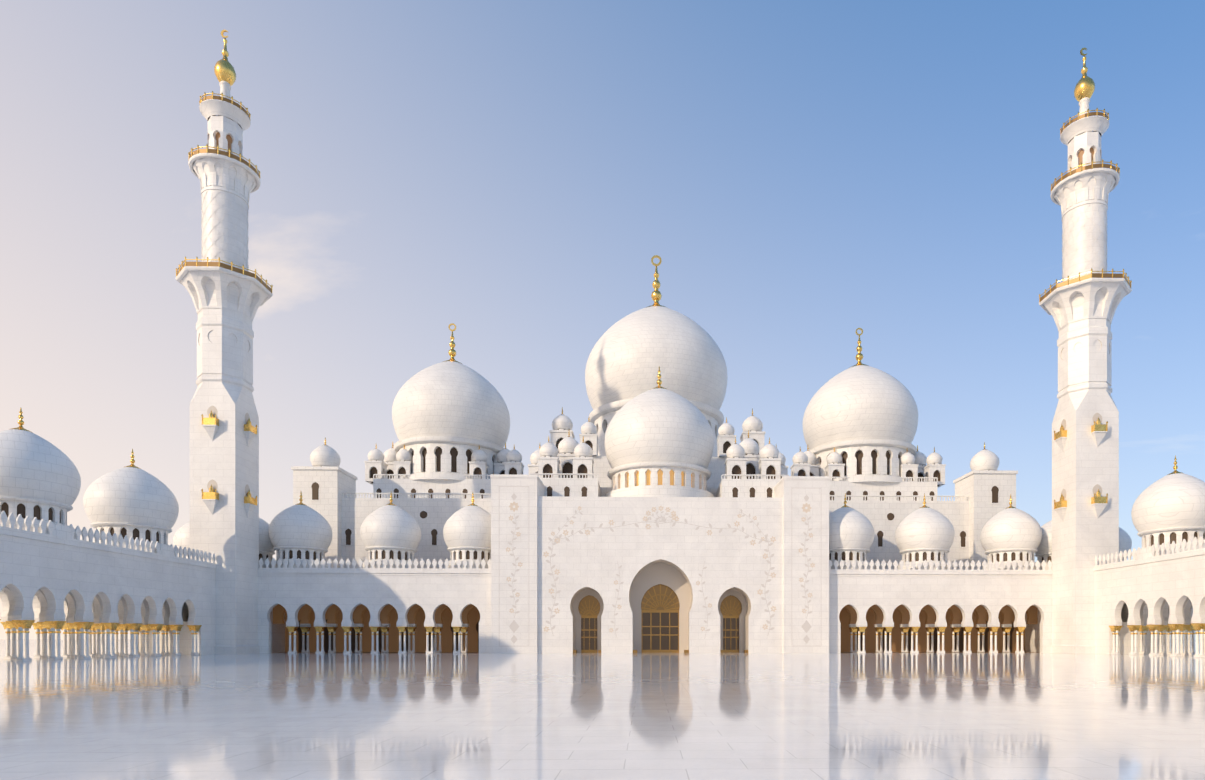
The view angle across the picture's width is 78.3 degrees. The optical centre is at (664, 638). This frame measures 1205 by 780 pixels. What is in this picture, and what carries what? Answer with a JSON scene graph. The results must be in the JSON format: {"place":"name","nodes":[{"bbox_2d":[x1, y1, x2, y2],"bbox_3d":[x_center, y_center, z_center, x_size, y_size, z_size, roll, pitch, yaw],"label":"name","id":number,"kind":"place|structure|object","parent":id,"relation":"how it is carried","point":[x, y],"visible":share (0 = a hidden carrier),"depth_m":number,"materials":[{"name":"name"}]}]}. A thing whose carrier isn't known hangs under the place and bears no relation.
{"place":"outdoors","nodes":[
{"label":"outdoors","id":0,"kind":"place"},
{"bbox_2d":[0,639,1204,779],"bbox_3d":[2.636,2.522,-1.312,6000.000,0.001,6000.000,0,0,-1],"label":"courtyard floor","id":1,"kind":"structure","parent":0,"point":[660,716],"depth_m":23.86,"materials":[{"name":"stone"}]},
{"bbox_2d":[175,30,272,653],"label":"minaret","id":2,"kind":"object","parent":1,"relation":"on","point":[228,295],"visible":1,"depth_m":120.09,"materials":[{"name":"stone"}]},
{"bbox_2d":[0,511,1204,660],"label":"arcade wall","id":3,"kind":"structure","parent":1,"relation":"on","point":[156,604],"depth_m":102.69,"materials":[{"name":"white stone"}]},
{"bbox_2d":[0,408,1204,560],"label":"side domes","id":4,"kind":"structure","parent":3,"relation":"on","point":[40,478],"depth_m":103.13,"materials":[{"name":"stone"}]},
{"bbox_2d":[291,255,1017,569],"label":"prayer hall","id":5,"kind":"structure","parent":1,"relation":"on","point":[656,376],"depth_m":156.24,"materials":[{"name":"stone"}]},
{"bbox_2d":[490,474,829,652],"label":"portal","id":6,"kind":"object","parent":1,"relation":"on","point":[662,602],"visible":1,"depth_m":127.79,"materials":[{"name":"stone"}]},
{"bbox_2d":[499,486,814,643],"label":"floral wall decoration","id":7,"kind":"object","parent":6,"relation":"attached to","point":[805,626],"visible":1,"depth_m":127.72},
{"bbox_2d":[258,558,1122,652],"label":"arcades","id":8,"kind":"object","parent":1,"relation":"on","point":[372,609],"visible":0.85,"depth_m":129.91,"materials":[{"name":"stone"}]},
{"bbox_2d":[173,492,1131,569],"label":"small domes","id":9,"kind":"structure","parent":8,"relation":"on","point":[301,531],"depth_m":130.31,"materials":[{"name":"stone"}]},
{"bbox_2d":[1039,48,1131,653],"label":"minaret","id":10,"kind":"object","parent":1,"relation":"on","point":[1081,304],"visible":1,"depth_m":123.82,"materials":[{"name":"stone"}]},
{"bbox_2d":[0,0,1204,638],"label":"sky","id":11,"kind":"structure","parent":0,"point":[801,176],"materials":[{"name":"blue"}]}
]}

